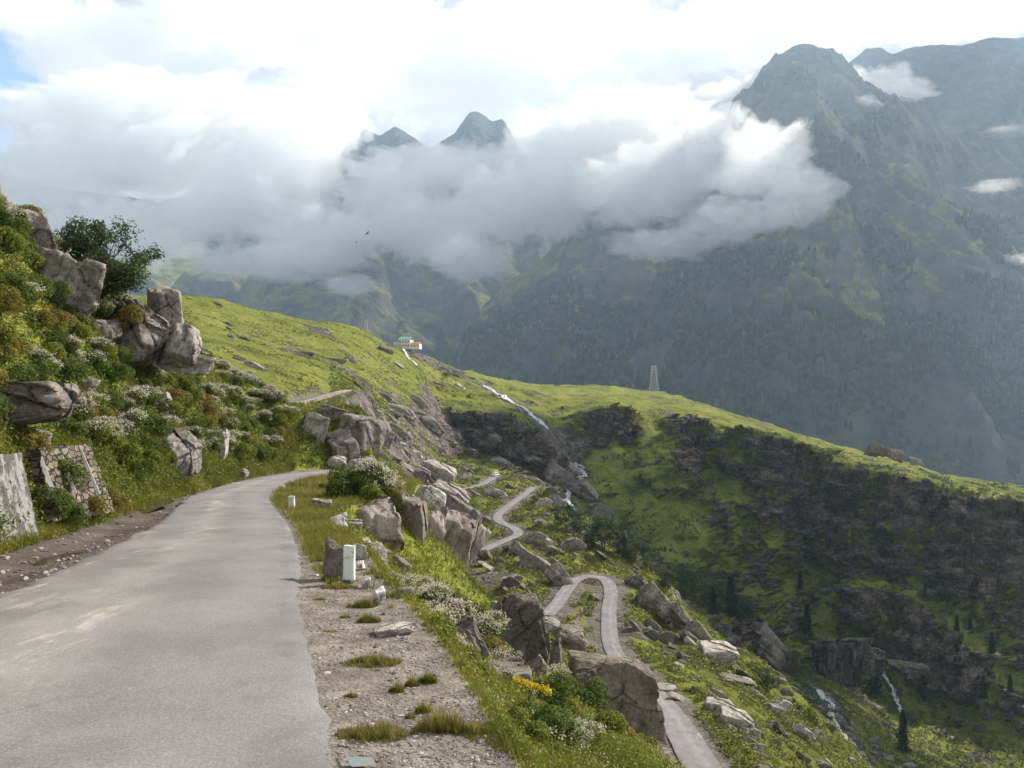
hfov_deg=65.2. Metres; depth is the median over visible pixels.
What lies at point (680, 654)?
boulder
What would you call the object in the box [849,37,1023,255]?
mountain
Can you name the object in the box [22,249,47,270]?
leafy shrub
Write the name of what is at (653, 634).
boulder
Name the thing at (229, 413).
flowered shrub
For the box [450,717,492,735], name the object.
grass tussock
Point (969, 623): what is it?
conifer
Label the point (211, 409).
golden shrub
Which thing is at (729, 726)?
boulder
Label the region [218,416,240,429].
flowered shrub
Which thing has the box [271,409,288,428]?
leafy shrub
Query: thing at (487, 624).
flowered shrub
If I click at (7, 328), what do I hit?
leafy shrub
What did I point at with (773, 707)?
boulder
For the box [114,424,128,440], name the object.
flowered shrub
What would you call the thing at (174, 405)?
leafy shrub
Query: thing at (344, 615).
grass tussock
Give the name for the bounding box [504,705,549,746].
leafy shrub
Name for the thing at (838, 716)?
boulder
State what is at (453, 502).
boulder
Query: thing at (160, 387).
leafy shrub
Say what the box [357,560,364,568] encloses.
painted stone
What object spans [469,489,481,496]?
boulder
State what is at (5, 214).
leafy shrub
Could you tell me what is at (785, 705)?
boulder
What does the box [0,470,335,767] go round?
road
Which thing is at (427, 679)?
grass tussock
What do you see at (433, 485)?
boulder
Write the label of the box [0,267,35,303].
leafy shrub
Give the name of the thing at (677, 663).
boulder
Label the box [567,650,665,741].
boulder
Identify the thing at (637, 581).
boulder
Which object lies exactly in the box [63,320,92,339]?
leafy shrub
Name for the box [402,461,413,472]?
boulder
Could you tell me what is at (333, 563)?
boulder
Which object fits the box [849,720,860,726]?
boulder
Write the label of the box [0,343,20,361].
golden shrub
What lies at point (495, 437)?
boulder
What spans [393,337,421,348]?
lodge
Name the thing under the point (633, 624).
boulder
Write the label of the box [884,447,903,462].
boulder
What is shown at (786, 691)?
boulder
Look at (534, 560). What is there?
boulder
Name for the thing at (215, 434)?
leafy shrub
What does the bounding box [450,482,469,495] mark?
boulder
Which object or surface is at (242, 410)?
undergrowth
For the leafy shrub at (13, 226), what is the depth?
27.76 m
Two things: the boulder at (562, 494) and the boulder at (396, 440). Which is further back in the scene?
the boulder at (562, 494)
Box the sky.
[0,0,1023,212]
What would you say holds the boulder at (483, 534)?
on the ground at (846, 526)
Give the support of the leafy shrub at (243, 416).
on the ground at (846, 526)
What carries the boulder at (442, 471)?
on the ground at (846, 526)
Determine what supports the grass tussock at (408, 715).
on the ground at (846, 526)
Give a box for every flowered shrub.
[0,186,7,203]
[2,205,32,229]
[5,201,35,227]
[6,282,51,310]
[27,346,63,374]
[53,234,64,249]
[58,335,82,359]
[70,395,99,421]
[71,349,108,370]
[82,390,113,407]
[82,416,122,442]
[84,336,114,353]
[92,299,115,318]
[105,293,124,301]
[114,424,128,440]
[116,407,147,438]
[121,353,135,364]
[121,383,162,406]
[122,386,149,412]
[133,356,155,369]
[141,365,166,382]
[162,415,182,427]
[165,370,180,376]
[185,425,203,438]
[196,382,215,394]
[198,440,211,453]
[201,436,223,450]
[206,385,226,400]
[207,382,232,393]
[207,395,220,404]
[213,406,236,420]
[214,358,231,370]
[215,369,232,378]
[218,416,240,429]
[227,385,242,400]
[228,436,235,453]
[229,429,241,441]
[230,367,252,383]
[240,404,255,411]
[240,431,249,439]
[241,394,254,404]
[244,369,257,384]
[246,388,271,398]
[251,397,261,404]
[253,409,272,425]
[260,434,283,447]
[261,384,283,402]
[272,404,300,418]
[354,455,405,499]
[401,572,419,596]
[414,575,443,589]
[415,581,447,599]
[416,579,480,622]
[420,599,464,624]
[453,632,473,657]
[473,609,511,641]
[487,645,522,659]
[545,660,570,684]
[570,717,605,752]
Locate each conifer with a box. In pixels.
[707,586,720,621]
[723,575,742,634]
[797,570,803,589]
[801,603,813,641]
[866,651,885,698]
[894,710,912,753]
[922,582,928,600]
[953,614,960,630]
[955,643,958,651]
[967,614,974,634]
[976,675,988,708]
[986,631,996,653]
[1006,674,1013,696]
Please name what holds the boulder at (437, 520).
on the ground at (846, 526)
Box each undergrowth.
[0,230,403,537]
[268,468,424,559]
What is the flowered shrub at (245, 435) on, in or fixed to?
on the ground at (846, 526)
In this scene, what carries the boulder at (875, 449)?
on the ground at (846, 526)
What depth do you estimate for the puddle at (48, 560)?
14.59 m
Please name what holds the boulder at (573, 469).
on the ground at (846, 526)
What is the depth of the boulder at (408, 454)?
261.39 m
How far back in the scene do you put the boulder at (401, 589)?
10.56 m
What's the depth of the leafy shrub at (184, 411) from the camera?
38.48 m
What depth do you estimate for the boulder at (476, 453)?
445.17 m
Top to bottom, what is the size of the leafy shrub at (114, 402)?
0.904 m
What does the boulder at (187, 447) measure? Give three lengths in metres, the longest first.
2.606 x 2.295 x 2.126 m
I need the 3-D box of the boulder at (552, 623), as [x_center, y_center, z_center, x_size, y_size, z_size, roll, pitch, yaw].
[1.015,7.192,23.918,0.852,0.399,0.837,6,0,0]
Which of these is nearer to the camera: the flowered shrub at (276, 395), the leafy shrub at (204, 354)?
the leafy shrub at (204, 354)
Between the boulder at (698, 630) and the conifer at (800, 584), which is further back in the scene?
the conifer at (800, 584)
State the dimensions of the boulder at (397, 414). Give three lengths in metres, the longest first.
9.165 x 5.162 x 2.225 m
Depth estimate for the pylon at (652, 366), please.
788.76 m
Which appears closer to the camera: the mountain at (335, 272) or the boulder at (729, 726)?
the boulder at (729, 726)
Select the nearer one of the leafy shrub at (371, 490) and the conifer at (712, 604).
the leafy shrub at (371, 490)
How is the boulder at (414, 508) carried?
on the ground at (846, 526)
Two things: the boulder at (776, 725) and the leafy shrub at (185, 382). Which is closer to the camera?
the leafy shrub at (185, 382)
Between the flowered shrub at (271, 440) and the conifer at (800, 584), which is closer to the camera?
the flowered shrub at (271, 440)
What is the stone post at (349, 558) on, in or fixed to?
on the ground at (846, 526)
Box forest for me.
[445,65,1023,484]
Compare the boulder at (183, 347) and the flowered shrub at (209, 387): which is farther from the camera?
the flowered shrub at (209, 387)
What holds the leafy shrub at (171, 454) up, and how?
on the ground at (846, 526)
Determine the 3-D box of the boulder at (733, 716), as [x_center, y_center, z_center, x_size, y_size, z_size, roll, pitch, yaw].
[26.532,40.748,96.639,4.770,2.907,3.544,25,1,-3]
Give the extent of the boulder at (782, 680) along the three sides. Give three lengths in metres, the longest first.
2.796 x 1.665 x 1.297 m
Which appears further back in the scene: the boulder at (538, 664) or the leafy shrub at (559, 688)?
the boulder at (538, 664)
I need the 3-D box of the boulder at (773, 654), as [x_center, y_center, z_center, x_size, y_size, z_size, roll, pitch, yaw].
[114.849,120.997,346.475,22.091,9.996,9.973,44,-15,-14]
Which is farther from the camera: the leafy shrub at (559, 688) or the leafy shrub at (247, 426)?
the leafy shrub at (247, 426)
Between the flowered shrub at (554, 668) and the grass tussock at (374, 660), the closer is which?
the grass tussock at (374, 660)
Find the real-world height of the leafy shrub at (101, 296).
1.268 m
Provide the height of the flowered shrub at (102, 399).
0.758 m
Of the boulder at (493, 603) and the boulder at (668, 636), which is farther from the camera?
the boulder at (668, 636)
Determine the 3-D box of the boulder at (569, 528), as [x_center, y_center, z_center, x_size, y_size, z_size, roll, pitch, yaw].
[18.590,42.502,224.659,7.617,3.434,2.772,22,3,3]
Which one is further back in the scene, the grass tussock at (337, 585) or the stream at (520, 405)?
the stream at (520, 405)
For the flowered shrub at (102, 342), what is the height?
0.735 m
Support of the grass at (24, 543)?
on the ground at (846, 526)
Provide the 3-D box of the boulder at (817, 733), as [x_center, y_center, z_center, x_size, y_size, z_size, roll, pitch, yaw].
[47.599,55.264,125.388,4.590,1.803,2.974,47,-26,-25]
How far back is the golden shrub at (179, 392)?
40.49 m
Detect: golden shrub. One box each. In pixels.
[0,284,27,313]
[0,335,32,359]
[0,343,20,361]
[0,367,13,393]
[13,204,44,212]
[13,427,52,453]
[27,309,57,329]
[41,308,76,332]
[88,495,108,517]
[91,404,117,420]
[108,488,132,512]
[112,304,144,329]
[166,388,192,403]
[195,401,222,426]
[198,391,217,411]
[272,425,285,436]
[388,483,412,513]
[482,634,512,656]
[567,698,583,715]
[621,719,636,739]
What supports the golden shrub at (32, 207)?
on the boulder
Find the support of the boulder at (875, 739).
on the ground at (846, 526)
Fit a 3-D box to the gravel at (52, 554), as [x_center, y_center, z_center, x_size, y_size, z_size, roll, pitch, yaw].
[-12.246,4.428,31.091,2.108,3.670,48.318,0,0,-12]
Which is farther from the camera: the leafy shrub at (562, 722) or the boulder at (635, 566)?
the boulder at (635, 566)
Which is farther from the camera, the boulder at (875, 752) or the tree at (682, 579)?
the tree at (682, 579)
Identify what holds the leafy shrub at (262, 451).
on the ground at (846, 526)
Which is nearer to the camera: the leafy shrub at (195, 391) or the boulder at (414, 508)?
the boulder at (414, 508)
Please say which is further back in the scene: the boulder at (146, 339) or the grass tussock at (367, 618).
the boulder at (146, 339)
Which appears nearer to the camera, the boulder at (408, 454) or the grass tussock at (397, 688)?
the grass tussock at (397, 688)
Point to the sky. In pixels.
(149, 99)
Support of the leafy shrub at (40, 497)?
on the ground at (846, 526)
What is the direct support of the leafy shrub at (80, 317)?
on the ground at (846, 526)
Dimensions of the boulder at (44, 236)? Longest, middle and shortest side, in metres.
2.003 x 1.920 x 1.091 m
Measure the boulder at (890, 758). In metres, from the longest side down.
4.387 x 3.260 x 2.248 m
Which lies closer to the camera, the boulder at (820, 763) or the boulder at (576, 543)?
the boulder at (820, 763)
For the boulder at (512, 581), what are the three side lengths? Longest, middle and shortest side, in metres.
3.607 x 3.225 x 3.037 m
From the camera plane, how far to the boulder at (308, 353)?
348.42 m
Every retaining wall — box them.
[0,453,38,546]
[22,443,115,525]
[301,391,343,402]
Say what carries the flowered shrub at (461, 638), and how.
on the ground at (846, 526)
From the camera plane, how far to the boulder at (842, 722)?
283.49 m
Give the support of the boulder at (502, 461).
on the ground at (846, 526)
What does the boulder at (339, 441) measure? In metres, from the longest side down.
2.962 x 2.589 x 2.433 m
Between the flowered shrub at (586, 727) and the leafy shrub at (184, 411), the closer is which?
the flowered shrub at (586, 727)
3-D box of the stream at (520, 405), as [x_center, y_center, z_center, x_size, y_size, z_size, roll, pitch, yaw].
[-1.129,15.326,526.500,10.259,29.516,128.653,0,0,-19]
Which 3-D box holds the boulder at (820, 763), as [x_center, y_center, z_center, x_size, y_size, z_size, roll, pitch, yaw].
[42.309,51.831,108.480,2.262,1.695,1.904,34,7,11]
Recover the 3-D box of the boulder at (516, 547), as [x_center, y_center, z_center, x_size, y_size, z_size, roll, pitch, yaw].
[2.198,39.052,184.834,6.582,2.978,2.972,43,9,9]
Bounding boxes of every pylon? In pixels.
[364,320,368,332]
[649,365,658,393]
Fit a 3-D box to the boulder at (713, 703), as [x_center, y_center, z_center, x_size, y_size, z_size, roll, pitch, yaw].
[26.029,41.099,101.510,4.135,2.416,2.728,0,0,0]
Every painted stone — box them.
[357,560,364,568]
[361,577,370,587]
[372,586,385,603]
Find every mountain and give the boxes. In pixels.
[0,112,588,345]
[110,210,460,362]
[443,44,1023,484]
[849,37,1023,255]
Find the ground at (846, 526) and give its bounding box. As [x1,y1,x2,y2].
[0,246,1023,767]
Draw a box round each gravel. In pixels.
[0,474,271,593]
[300,557,519,767]
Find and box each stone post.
[288,496,294,507]
[340,544,357,583]
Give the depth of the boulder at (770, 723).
112.19 m
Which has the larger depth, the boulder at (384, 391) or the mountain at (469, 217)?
the mountain at (469, 217)
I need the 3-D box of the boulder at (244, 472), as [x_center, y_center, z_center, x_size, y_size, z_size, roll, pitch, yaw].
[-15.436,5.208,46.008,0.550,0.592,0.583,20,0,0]
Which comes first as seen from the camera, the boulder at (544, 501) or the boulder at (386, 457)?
the boulder at (386, 457)
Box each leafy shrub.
[0,198,14,225]
[0,217,34,249]
[0,226,26,254]
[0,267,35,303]
[0,320,18,345]
[0,364,40,381]
[0,393,15,417]
[16,271,56,298]
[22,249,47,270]
[22,358,56,380]
[27,272,74,305]
[31,484,73,516]
[35,342,66,363]
[40,326,69,343]
[56,416,88,435]
[56,496,90,527]
[57,355,91,382]
[58,454,90,489]
[60,304,90,326]
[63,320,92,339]
[82,321,96,334]
[92,356,135,381]
[97,294,112,318]
[101,426,121,444]
[102,344,118,360]
[106,389,124,412]
[108,437,143,464]
[109,341,136,362]
[109,366,127,383]
[115,398,139,413]
[127,374,153,386]
[127,458,158,482]
[136,408,174,437]
[139,444,161,463]
[140,432,173,454]
[141,378,165,399]
[152,399,183,416]
[155,370,174,383]
[160,447,177,460]
[171,396,188,418]
[172,372,195,390]
[177,386,203,404]
[181,417,206,433]
[184,396,193,408]
[191,374,201,383]
[199,351,214,357]
[199,415,214,426]
[202,428,224,448]
[214,383,235,401]
[223,405,241,421]
[226,370,245,387]
[232,440,252,460]
[233,398,249,407]
[236,414,245,422]
[240,421,254,435]
[241,442,257,457]
[244,414,259,427]
[246,440,271,460]
[254,380,265,386]
[261,427,283,443]
[264,445,279,459]
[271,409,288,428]
[317,483,329,487]
[321,464,375,496]
[359,483,384,502]
[422,614,458,641]
[445,588,477,616]
[458,645,491,685]
[476,602,491,616]
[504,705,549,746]
[514,670,579,716]
[514,700,581,745]
[565,676,609,712]
[587,709,626,734]
[636,733,658,750]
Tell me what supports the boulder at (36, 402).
on the ground at (846, 526)
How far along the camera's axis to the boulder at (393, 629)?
8.41 m
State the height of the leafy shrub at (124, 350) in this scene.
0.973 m
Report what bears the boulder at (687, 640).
on the ground at (846, 526)
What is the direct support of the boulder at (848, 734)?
on the ground at (846, 526)
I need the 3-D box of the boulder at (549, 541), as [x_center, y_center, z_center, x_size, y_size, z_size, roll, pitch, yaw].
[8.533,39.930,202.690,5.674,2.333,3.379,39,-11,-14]
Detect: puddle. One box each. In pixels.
[34,552,83,564]
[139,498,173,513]
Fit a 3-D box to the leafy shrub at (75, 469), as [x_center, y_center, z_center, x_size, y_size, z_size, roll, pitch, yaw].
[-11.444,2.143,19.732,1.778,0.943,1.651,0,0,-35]
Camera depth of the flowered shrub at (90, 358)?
28.48 m
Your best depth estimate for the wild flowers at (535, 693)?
9.98 m
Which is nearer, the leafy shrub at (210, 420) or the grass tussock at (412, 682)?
the grass tussock at (412, 682)
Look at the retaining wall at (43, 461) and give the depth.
19.75 m
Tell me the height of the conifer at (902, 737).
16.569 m
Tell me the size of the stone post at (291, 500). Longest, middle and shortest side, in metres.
0.497 x 0.255 x 0.217 m
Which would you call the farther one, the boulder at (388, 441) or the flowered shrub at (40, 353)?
the boulder at (388, 441)
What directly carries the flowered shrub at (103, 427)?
on the ground at (846, 526)
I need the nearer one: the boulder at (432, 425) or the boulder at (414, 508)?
the boulder at (414, 508)
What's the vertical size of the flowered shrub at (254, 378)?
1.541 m
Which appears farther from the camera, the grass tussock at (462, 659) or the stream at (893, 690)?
the stream at (893, 690)
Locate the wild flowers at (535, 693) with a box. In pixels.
[367,486,683,767]
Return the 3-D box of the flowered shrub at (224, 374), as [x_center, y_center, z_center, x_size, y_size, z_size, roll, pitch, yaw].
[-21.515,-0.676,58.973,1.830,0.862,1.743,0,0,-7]
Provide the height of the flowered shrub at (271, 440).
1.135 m
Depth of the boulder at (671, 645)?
138.88 m
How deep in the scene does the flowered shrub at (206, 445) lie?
39.47 m
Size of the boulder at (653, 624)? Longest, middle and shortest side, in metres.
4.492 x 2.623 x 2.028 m
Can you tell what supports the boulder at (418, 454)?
on the ground at (846, 526)
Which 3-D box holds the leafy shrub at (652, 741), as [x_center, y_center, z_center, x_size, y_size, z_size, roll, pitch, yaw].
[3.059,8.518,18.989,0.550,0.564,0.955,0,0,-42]
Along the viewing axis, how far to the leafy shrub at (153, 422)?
31.90 m
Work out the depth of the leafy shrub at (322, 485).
33.89 m
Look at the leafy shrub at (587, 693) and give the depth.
16.34 m
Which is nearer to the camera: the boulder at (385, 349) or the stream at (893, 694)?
the stream at (893, 694)
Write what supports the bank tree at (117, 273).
on the ground at (846, 526)
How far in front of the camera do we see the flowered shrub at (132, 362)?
34.68 m
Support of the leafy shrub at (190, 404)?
on the ground at (846, 526)
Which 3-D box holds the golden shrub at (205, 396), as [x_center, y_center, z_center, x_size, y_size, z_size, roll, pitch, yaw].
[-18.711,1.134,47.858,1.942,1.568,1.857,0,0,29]
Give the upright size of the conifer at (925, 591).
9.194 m
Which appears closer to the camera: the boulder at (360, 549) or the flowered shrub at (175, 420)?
the boulder at (360, 549)
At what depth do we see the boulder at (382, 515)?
26.36 m
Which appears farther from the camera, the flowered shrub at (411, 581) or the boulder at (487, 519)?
the boulder at (487, 519)
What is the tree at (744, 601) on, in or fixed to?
on the ground at (846, 526)
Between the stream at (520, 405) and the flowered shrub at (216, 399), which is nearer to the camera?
the flowered shrub at (216, 399)
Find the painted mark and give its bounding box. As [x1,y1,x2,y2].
[343,748,375,766]
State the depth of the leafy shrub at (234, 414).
53.10 m
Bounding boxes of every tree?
[53,215,164,312]
[548,502,576,523]
[564,509,589,528]
[569,515,603,544]
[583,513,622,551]
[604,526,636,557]
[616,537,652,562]
[619,524,638,543]
[640,548,661,570]
[650,566,679,590]
[667,562,709,598]
[696,578,721,602]
[720,593,761,620]
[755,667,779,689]
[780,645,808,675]
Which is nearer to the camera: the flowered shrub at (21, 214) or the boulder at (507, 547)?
the flowered shrub at (21, 214)
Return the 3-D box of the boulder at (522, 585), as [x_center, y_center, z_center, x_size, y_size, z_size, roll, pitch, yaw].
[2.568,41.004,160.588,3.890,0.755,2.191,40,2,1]
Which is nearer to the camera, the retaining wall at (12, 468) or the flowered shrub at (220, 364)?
the retaining wall at (12, 468)
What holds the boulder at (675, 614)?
on the ground at (846, 526)
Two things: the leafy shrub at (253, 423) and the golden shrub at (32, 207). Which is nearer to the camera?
the golden shrub at (32, 207)
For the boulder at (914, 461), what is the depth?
492.89 m
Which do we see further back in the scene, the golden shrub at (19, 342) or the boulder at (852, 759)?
the boulder at (852, 759)
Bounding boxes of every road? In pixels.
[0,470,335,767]
[463,475,499,489]
[481,487,721,767]
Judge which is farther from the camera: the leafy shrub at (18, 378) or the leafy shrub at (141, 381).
the leafy shrub at (141, 381)
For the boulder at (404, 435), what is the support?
on the ground at (846, 526)
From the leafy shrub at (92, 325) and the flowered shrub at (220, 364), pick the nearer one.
the leafy shrub at (92, 325)
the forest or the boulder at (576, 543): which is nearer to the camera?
the boulder at (576, 543)
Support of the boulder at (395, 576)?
on the ground at (846, 526)
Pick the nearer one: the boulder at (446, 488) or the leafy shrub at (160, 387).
the leafy shrub at (160, 387)
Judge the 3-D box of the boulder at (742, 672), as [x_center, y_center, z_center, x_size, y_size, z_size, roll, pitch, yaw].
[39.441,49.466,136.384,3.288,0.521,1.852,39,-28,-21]
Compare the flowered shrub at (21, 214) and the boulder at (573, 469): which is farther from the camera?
the boulder at (573, 469)
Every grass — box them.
[0,417,305,554]
[270,466,510,752]
[327,477,682,767]
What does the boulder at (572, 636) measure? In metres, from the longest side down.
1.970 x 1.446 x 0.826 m
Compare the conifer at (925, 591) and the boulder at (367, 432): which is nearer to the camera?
the boulder at (367, 432)
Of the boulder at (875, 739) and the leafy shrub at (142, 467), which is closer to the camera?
the leafy shrub at (142, 467)
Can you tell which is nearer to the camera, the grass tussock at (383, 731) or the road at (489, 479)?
the grass tussock at (383, 731)
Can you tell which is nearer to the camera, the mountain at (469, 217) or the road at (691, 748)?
the road at (691, 748)
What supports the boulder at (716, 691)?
on the ground at (846, 526)
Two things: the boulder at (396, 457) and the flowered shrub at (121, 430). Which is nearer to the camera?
the flowered shrub at (121, 430)
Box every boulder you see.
[0,381,83,427]
[22,208,57,249]
[32,429,52,446]
[33,247,106,320]
[78,376,100,391]
[90,319,121,341]
[105,297,172,362]
[147,285,183,324]
[150,355,217,374]
[156,391,175,416]
[157,323,201,367]
[157,427,203,476]
[209,428,229,460]
[233,355,245,360]
[237,336,250,340]
[239,468,249,480]
[244,361,263,369]
[301,351,315,355]
[302,412,329,444]
[311,498,331,506]
[313,404,354,425]
[322,537,342,577]
[325,428,359,460]
[327,455,347,468]
[329,358,348,363]
[330,512,347,527]
[339,413,390,458]
[345,354,357,363]
[348,457,371,468]
[348,519,362,530]
[353,543,366,559]
[357,494,403,550]
[364,542,387,564]
[372,621,418,636]
[374,541,390,559]
[378,345,392,353]
[380,393,391,400]
[380,451,393,463]
[381,388,392,397]
[384,435,392,448]
[386,449,401,463]
[386,489,429,546]
[387,401,415,425]
[388,409,402,417]
[390,423,412,447]
[391,571,400,581]
[392,433,400,445]
[392,555,411,574]
[395,586,412,595]
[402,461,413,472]
[403,449,411,458]
[409,465,430,483]
[410,394,429,413]
[413,450,422,458]
[414,411,443,438]
[415,485,445,511]
[422,459,456,481]
[424,483,438,488]
[428,506,447,544]
[433,479,470,503]
[441,509,481,573]
[445,494,475,512]
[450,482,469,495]
[455,615,488,659]
[466,443,478,456]
[468,524,490,566]
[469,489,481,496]
[477,549,492,559]
[481,513,496,524]
[482,563,493,570]
[484,486,507,498]
[485,432,501,442]
[485,657,532,682]
[490,456,514,468]
[490,600,497,608]
[491,593,550,675]
[496,557,504,561]
[501,544,510,551]
[501,576,520,587]
[505,483,514,488]
[511,541,524,555]
[517,548,550,570]
[520,583,530,592]
[521,565,532,569]
[523,531,546,542]
[525,454,540,459]
[529,476,544,485]
[529,654,547,678]
[534,518,544,525]
[535,497,552,505]
[542,462,574,483]
[542,487,558,494]
[544,563,574,584]
[544,614,559,631]
[545,538,553,544]
[547,544,558,552]
[548,556,559,563]
[549,635,561,667]
[551,494,565,504]
[552,623,585,651]
[558,492,566,498]
[560,536,587,549]
[565,478,598,500]
[566,526,585,534]
[567,462,582,474]
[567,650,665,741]
[585,502,615,519]
[590,593,601,600]
[596,550,616,565]
[624,574,647,589]
[629,619,640,631]
[631,563,640,569]
[635,582,669,613]
[642,628,660,640]
[644,618,661,631]
[655,601,691,628]
[657,682,680,690]
[659,631,677,642]
[666,642,677,649]
[669,691,685,700]
[673,661,683,667]
[675,651,689,659]
[677,629,698,640]
[683,636,696,645]
[685,620,711,639]
[696,640,738,665]
[703,696,733,711]
[704,653,714,659]
[710,687,728,698]
[715,704,753,727]
[718,672,754,685]
[723,724,736,729]
[736,669,750,677]
[738,727,761,740]
[740,676,756,689]
[749,621,788,653]
[749,743,767,753]
[750,690,765,699]
[752,764,767,767]
[757,643,791,672]
[758,752,768,759]
[767,702,783,714]
[767,720,789,738]
[767,721,775,730]
[770,699,792,711]
[772,738,781,746]
[778,676,786,684]
[780,688,793,695]
[781,696,792,701]
[792,723,815,742]
[795,751,811,762]
[809,728,827,743]
[811,637,873,686]
[815,760,833,767]
[823,720,836,732]
[835,713,843,719]
[837,719,847,725]
[843,731,851,737]
[848,756,856,762]
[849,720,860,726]
[851,739,864,749]
[862,647,885,678]
[863,442,886,456]
[865,749,880,758]
[869,735,880,743]
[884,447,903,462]
[884,658,929,678]
[884,755,893,761]
[903,762,914,767]
[909,457,923,465]
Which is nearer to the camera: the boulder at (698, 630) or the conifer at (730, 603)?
the boulder at (698, 630)
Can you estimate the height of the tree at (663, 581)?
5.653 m
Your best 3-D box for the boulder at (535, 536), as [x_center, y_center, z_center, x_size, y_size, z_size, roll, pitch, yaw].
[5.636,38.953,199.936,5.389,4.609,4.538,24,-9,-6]
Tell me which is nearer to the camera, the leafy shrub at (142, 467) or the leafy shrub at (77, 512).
the leafy shrub at (77, 512)
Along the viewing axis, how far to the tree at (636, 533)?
384.13 m
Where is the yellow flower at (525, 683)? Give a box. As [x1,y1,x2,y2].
[513,676,551,700]
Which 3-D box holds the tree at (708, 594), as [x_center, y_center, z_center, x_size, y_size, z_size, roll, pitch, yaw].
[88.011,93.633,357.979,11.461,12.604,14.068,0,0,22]
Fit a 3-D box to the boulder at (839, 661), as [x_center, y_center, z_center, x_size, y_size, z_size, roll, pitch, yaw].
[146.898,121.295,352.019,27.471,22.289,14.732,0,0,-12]
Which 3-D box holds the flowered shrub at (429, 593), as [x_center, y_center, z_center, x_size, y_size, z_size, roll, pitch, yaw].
[-1.103,3.684,12.969,1.157,0.921,1.008,0,0,-17]
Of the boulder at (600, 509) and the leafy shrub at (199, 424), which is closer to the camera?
the leafy shrub at (199, 424)
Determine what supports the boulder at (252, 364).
on the ground at (846, 526)
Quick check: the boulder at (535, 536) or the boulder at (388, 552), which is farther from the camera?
the boulder at (535, 536)
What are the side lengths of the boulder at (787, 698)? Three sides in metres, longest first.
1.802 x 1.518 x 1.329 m
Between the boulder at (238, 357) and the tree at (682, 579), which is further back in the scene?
the tree at (682, 579)
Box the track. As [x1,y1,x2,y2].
[297,390,365,402]
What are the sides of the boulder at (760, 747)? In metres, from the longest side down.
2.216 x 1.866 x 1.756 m
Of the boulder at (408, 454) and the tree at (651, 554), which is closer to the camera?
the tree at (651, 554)
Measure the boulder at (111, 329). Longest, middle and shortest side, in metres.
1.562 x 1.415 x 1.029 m
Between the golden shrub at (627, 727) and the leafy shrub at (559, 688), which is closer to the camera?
the leafy shrub at (559, 688)
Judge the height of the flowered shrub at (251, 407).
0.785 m
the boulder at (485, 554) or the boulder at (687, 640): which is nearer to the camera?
the boulder at (687, 640)
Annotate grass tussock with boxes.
[319,582,358,589]
[323,629,339,632]
[334,716,418,743]
[339,613,350,617]
[339,649,402,667]
[342,690,358,697]
[346,594,377,607]
[355,610,380,622]
[387,678,404,692]
[404,673,419,686]
[405,710,415,718]
[414,697,466,733]
[414,698,432,713]
[417,670,437,683]
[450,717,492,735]
[452,651,468,668]
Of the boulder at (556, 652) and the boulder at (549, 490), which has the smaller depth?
the boulder at (556, 652)
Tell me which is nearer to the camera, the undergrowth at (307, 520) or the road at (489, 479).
the undergrowth at (307, 520)
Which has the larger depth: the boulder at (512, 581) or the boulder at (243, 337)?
the boulder at (243, 337)
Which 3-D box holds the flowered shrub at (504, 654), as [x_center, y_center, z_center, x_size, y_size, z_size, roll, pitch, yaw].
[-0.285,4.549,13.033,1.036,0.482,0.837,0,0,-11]
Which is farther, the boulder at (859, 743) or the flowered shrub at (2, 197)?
the boulder at (859, 743)
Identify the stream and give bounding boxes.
[483,385,547,428]
[483,386,544,425]
[484,385,547,427]
[487,386,548,428]
[817,688,841,731]
[882,676,902,712]
[884,671,901,711]
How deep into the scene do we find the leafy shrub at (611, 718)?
12.46 m
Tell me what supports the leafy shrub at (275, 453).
on the ground at (846, 526)
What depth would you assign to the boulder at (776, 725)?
112.05 m
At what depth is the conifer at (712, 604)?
344.79 m
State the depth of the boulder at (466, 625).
11.13 m
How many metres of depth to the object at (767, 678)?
135.19 m
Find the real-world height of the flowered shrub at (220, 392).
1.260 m
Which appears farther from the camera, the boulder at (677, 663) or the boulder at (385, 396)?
the boulder at (385, 396)
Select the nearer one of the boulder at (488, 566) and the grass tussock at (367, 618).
the grass tussock at (367, 618)
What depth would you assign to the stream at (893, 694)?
361.16 m
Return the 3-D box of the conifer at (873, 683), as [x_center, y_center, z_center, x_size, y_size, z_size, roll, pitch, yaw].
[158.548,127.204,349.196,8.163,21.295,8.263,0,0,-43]
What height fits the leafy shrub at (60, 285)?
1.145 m

